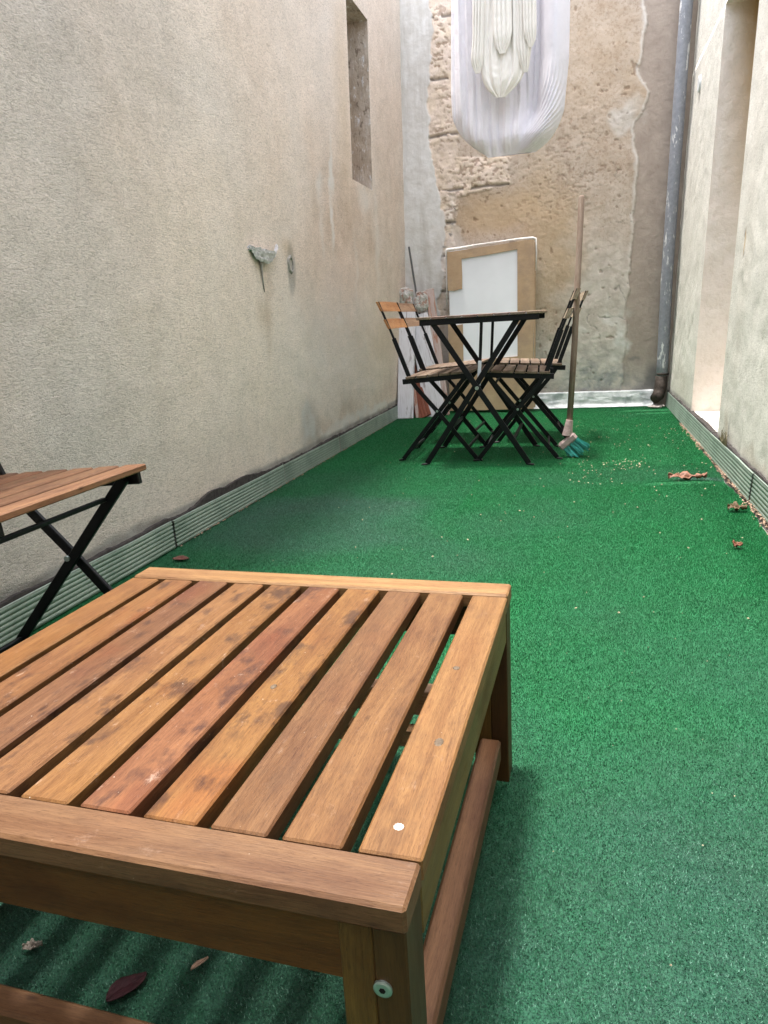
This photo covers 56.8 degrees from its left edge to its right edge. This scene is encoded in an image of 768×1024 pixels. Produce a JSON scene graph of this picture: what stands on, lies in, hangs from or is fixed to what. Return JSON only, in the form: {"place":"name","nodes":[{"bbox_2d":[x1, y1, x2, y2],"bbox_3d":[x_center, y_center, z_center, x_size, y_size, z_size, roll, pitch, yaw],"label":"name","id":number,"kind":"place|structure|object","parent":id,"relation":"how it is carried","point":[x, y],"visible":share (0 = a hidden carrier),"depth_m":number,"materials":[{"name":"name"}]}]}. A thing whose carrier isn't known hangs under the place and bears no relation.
{"place":"outdoors","nodes":[
{"label":"outdoors","id":0,"kind":"place"},
{"bbox_2d":[0,405,767,1023],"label":"artificial turf","id":1,"kind":"structure","parent":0,"point":[558,949],"depth_m":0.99,"materials":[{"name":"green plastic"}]},
{"bbox_2d":[22,938,42,949],"bbox_3d":[-0.419,0.517,0.845,0.022,0.011,0.014,0,15,13],"label":"dead leaf","id":2,"kind":"object","parent":1,"relation":"on","point":[32,943],"visible":1,"depth_m":0.85,"materials":[{"name":"beige plant"}]},
{"bbox_2d":[0,463,146,653],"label":"folding chair","id":3,"kind":"object","parent":1,"relation":"on","point":[29,494],"visible":0.58,"depth_m":1.43,"materials":[{"name":"wood"}]},
{"bbox_2d":[106,971,146,1001],"bbox_3d":[-0.287,0.526,0.788,0.026,0.006,0.047,11,20,42],"label":"dead leaf","id":4,"kind":"object","parent":1,"relation":"on","point":[121,987],"visible":1,"depth_m":0.79,"materials":[{"name":"brown plant"}]},
{"bbox_2d":[173,555,188,559],"bbox_3d":[-0.651,0.149,2.275,0.050,0.008,0.037,9,19,39],"label":"dead leaf","id":5,"kind":"object","parent":1,"relation":"on","point":[182,557],"visible":1,"depth_m":2.28,"materials":[{"name":"brown plant"}]},
{"bbox_2d":[190,956,208,970],"bbox_3d":[-0.211,0.515,0.811,0.023,0.005,0.008,-17,20,-42],"label":"dead leaf","id":6,"kind":"object","parent":1,"relation":"on","point":[197,963],"visible":1,"depth_m":0.81,"materials":[{"name":"brown plant"}]},
{"bbox_2d":[0,567,511,1023],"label":"coffee table","id":7,"kind":"object","parent":1,"relation":"on","point":[149,716],"visible":1,"depth_m":0.69,"materials":[{"name":"brown wood"}]},
{"bbox_2d":[397,307,415,418],"bbox_3d":[0.167,-1.109,5.280,0.120,0.803,0.260,1,15,15],"label":"leaning board","id":8,"kind":"object","parent":1,"relation":"on","point":[405,405],"visible":0.69,"depth_m":5.27,"materials":[{"name":"white paint"}]},
{"bbox_2d":[399,287,413,303],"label":"broken block","id":9,"kind":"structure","parent":8,"relation":"on","point":[406,294],"depth_m":5.25,"materials":[{"name":"beige stone"}]},
{"bbox_2d":[408,247,419,313],"bbox_3d":[0.279,-1.371,5.397,0.023,1.237,0.196,-16,19,-39],"label":"thin pole","id":10,"kind":"object","parent":1,"relation":"on","point":[412,270],"visible":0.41,"depth_m":5.32,"materials":[{"name":"black metal"}]},
{"bbox_2d":[414,389,418,417],"bbox_3d":[0.209,-1.033,5.298,0.027,0.645,0.242,-6,15,-11],"label":"leaning board","id":11,"kind":"object","parent":1,"relation":"on","point":[416,406],"visible":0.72,"depth_m":5.27,"materials":[{"name":"brown wood"}]},
{"bbox_2d":[414,365,430,417],"bbox_3d":[0.217,-0.977,5.358,0.097,0.548,0.407,-9,16,-21],"label":"grooved board","id":12,"kind":"object","parent":1,"relation":"on","point":[423,409],"visible":0.3,"depth_m":5.29,"materials":[{"name":"brown wood"}]},
{"bbox_2d":[415,312,444,416],"bbox_3d":[0.321,-1.094,5.306,0.127,0.771,0.349,-9,16,-20],"label":"leaning board","id":13,"kind":"object","parent":1,"relation":"on","point":[433,395],"visible":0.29,"depth_m":5.29,"materials":[{"name":"white paint"}]},
{"bbox_2d":[414,291,427,312],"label":"broken block","id":14,"kind":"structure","parent":13,"relation":"on","point":[421,301],"depth_m":5.28,"materials":[{"name":"beige stone"}]},
{"bbox_2d":[376,302,491,460],"bbox_3d":[0.271,-0.699,3.715,0.522,0.804,0.406,1,15,15],"label":"folding chair","id":15,"kind":"object","parent":1,"relation":"on","point":[430,376],"visible":0.92,"depth_m":3.60,"materials":[{"name":"metal"}]},
{"bbox_2d":[426,288,449,414],"bbox_3d":[0.402,-1.194,5.314,0.060,0.929,0.258,-9,16,-19],"label":"leaning board","id":16,"kind":"object","parent":1,"relation":"on","point":[432,310],"visible":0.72,"depth_m":5.30,"materials":[{"name":"brown wood"}]},
{"bbox_2d":[397,303,492,441],"bbox_3d":[0.371,-0.839,4.219,0.522,0.804,0.406,1,16,17],"label":"folding chair","id":17,"kind":"object","parent":1,"relation":"on","point":[407,307],"visible":0.43,"depth_m":4.29,"materials":[{"name":"metal"}]},
{"bbox_2d":[174,421,767,548],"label":"wall debris","id":18,"kind":"object","parent":1,"relation":"on","point":[721,471],"depth_m":2.94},
{"bbox_2d":[416,310,546,465],"bbox_3d":[0.514,-0.637,3.605,0.589,0.713,0.552,1,15,15],"label":"folding table","id":19,"kind":"object","parent":1,"relation":"on","point":[515,318],"visible":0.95,"depth_m":3.37,"materials":[{"name":"metal"}]},
{"bbox_2d":[445,236,536,410],"bbox_3d":[0.791,-1.366,5.241,0.664,1.212,0.052,1,11,15],"label":"wrapped panel","id":20,"kind":"object","parent":1,"relation":"on","point":[494,279],"visible":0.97,"depth_m":5.19,"materials":[{"name":"cardboard"}]},
{"bbox_2d":[272,415,748,965],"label":"plaster crumbs","id":21,"kind":"object","parent":1,"relation":"on","point":[574,501],"visible":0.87,"depth_m":2.99,"materials":[{"name":"beige paint"}]},
{"bbox_2d":[473,288,580,460],"bbox_3d":[0.721,-0.693,3.592,0.522,0.804,0.406,0,15,13],"label":"folding chair","id":22,"kind":"object","parent":1,"relation":"on","point":[499,372],"visible":0.89,"depth_m":3.48,"materials":[{"name":"metal"}]},
{"bbox_2d":[494,290,588,442],"bbox_3d":[0.894,-0.832,4.076,0.522,0.804,0.406,0,15,11],"label":"folding chair","id":23,"kind":"object","parent":1,"relation":"on","point":[556,364],"visible":0.59,"depth_m":3.97,"materials":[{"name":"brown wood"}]},
{"bbox_2d":[558,195,589,456],"bbox_3d":[0.915,-0.866,3.391,0.153,1.207,0.125,1,15,15],"label":"broom","id":24,"kind":"object","parent":1,"relation":"on","point":[569,443],"visible":1,"depth_m":3.43,"materials":[{"name":"wood"}]},
{"bbox_2d":[648,404,664,407],"bbox_3d":[1.940,-0.755,5.065,0.100,0.022,0.110,-15,19,-36],"label":"pipe foot rubble","id":25,"kind":"object","parent":1,"relation":"on","point":[655,406],"visible":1,"depth_m":5.05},
{"bbox_2d":[668,471,706,479],"bbox_3d":[1.244,-0.147,2.913,0.151,0.036,0.055,-1,15,10],"label":"bark piece","id":26,"kind":"object","parent":1,"relation":"on","point":[685,475],"visible":0.99,"depth_m":2.91,"materials":[{"name":"beige wood"}]},
{"bbox_2d":[727,501,747,510],"bbox_3d":[1.214,-0.017,2.440,0.059,0.033,0.041,9,19,39],"label":"dead leaf","id":27,"kind":"object","parent":1,"relation":"on","point":[735,506],"visible":1,"depth_m":2.44,"materials":[{"name":"brown plant"}]},
{"bbox_2d":[732,539,742,547],"bbox_3d":[1.035,0.095,2.079,0.028,0.023,0.026,1,16,17],"label":"dead leaf","id":28,"kind":"object","parent":1,"relation":"on","point":[736,544],"visible":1,"depth_m":2.08,"materials":[{"name":"brown plant"}]},
{"bbox_2d":[698,445,767,532],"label":"ground","id":29,"kind":"structure","parent":0,"point":[734,489],"depth_m":2.89,"materials":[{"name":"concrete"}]},
{"bbox_2d":[0,0,405,624],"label":"rendered wall","id":30,"kind":"structure","parent":29,"relation":"on","point":[164,164],"depth_m":2.43,"materials":[{"name":"paint"}]},
{"bbox_2d":[0,518,175,646],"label":"flashing strip","id":31,"kind":"object","parent":30,"relation":"attached to","point":[124,559],"visible":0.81,"depth_m":1.99,"materials":[{"name":"metal"}]},
{"bbox_2d":[169,463,285,545],"bbox_3d":[-0.597,-0.066,2.840,0.034,0.127,0.950,1,15,15],"label":"flashing strip","id":32,"kind":"object","parent":30,"relation":"attached to","point":[208,510],"visible":0.99,"depth_m":2.74,"materials":[{"name":"metal"}]},
{"bbox_2d":[247,244,277,291],"bbox_3d":[-0.488,-1.046,3.014,0.049,0.214,0.305,1,15,15],"label":"torn metal bracket","id":33,"kind":"object","parent":30,"relation":"attached to","point":[262,256],"visible":1,"depth_m":2.96,"materials":[{"name":"grey metal"}]},
{"bbox_2d":[287,255,293,273],"bbox_3d":[-0.433,-1.146,3.285,0.012,0.099,0.085,1,15,15],"label":"conduit hole","id":34,"kind":"object","parent":30,"relation":"attached to","point":[288,264],"visible":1,"depth_m":3.27,"materials":[{"name":"grey metal"}]},
{"bbox_2d":[282,435,339,482],"bbox_3d":[-0.369,-0.288,3.661,0.031,0.105,0.800,1,15,15],"label":"flashing strip","id":35,"kind":"object","parent":30,"relation":"attached to","point":[302,463],"visible":0.98,"depth_m":3.61,"materials":[{"name":"metal"}]},
{"bbox_2d":[337,404,397,450],"bbox_3d":[-0.035,-0.625,4.847,0.034,0.107,1.745,1,15,15],"label":"flashing strip","id":36,"kind":"object","parent":30,"relation":"attached to","point":[349,437],"visible":0.81,"depth_m":4.54,"materials":[{"name":"metal"}]},
{"bbox_3d":[0.651,-3.071,3.274,1.980,0.038,0.004,1,15,15],"label":"clothes line","id":37,"kind":"object","parent":30,"relation":"attached to","visible":0},
{"bbox_2d":[471,0,536,97],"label":"draped cream cloth","id":38,"kind":"object","parent":37,"relation":"hanging from","point":[503,36],"visible":1,"depth_m":3.48,"materials":[{"name":"fabric"}]},
{"bbox_2d":[400,0,697,404],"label":"old stone wall","id":39,"kind":"structure","parent":29,"relation":"on","point":[604,150],"depth_m":5.02,"materials":[{"name":"stone"}]},
{"bbox_2d":[449,389,652,410],"bbox_3d":[1.080,-0.848,5.419,1.830,0.116,0.060,1,15,15],"label":"membrane upstand","id":40,"kind":"object","parent":39,"relation":"attached to","point":[617,398],"visible":0.42,"depth_m":5.27,"materials":[{"name":"white plastic"}]},
{"bbox_2d":[668,0,767,527],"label":"white rendered wall","id":41,"kind":"structure","parent":29,"relation":"on","point":[718,377],"depth_m":3.67,"materials":[{"name":"white paint"}]},
{"bbox_2d":[650,0,692,402],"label":"downpipe","id":42,"kind":"object","parent":41,"relation":"attached to","point":[677,127],"visible":1,"depth_m":4.72,"materials":[{"name":"grey metal"}]},
{"bbox_2d":[665,390,715,451],"bbox_3d":[1.802,-0.579,4.242,0.037,0.117,1.875,1,15,15],"label":"flashing strip","id":43,"kind":"object","parent":41,"relation":"attached to","point":[699,428],"visible":0.96,"depth_m":3.95,"materials":[{"name":"metal"}]},
{"bbox_2d":[697,74,701,92],"bbox_3d":[1.891,-2.565,4.254,0.014,0.100,0.100,1,15,15],"label":"vent cap","id":44,"kind":"object","parent":41,"relation":"attached to","point":[699,83],"visible":0.99,"depth_m":4.23,"materials":[{"name":"white plastic"}]},
{"bbox_2d":[707,432,756,500],"bbox_3d":[1.436,-0.210,2.942,0.040,0.117,0.915,1,15,15],"label":"flashing strip","id":45,"kind":"object","parent":41,"relation":"attached to","point":[734,466],"visible":0.98,"depth_m":2.85,"materials":[{"name":"metal"}]},
{"bbox_2d":[719,427,727,446],"bbox_3d":[1.461,-0.323,3.049,0.033,0.071,0.132,2,16,21],"label":"dry weed","id":46,"kind":"object","parent":45,"relation":"on","point":[723,441],"visible":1,"depth_m":3.04,"materials":[{"name":"beige plant"}]},
{"bbox_2d":[749,471,767,522],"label":"flashing strip","id":47,"kind":"object","parent":41,"relation":"attached to","point":[759,496],"visible":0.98,"depth_m":2.40,"materials":[{"name":"metal"}]},
{"bbox_3d":[0.700,-3.080,3.452,1.980,0.038,0.004,1,15,15],"label":"clothes line","id":48,"kind":"object","parent":41,"relation":"attached to","visible":0},
{"bbox_2d":[451,0,569,157],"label":"hanging sheet","id":49,"kind":"object","parent":48,"relation":"hanging from","point":[524,115],"visible":0.77,"depth_m":3.68,"materials":[{"name":"white fabric"}]}
]}

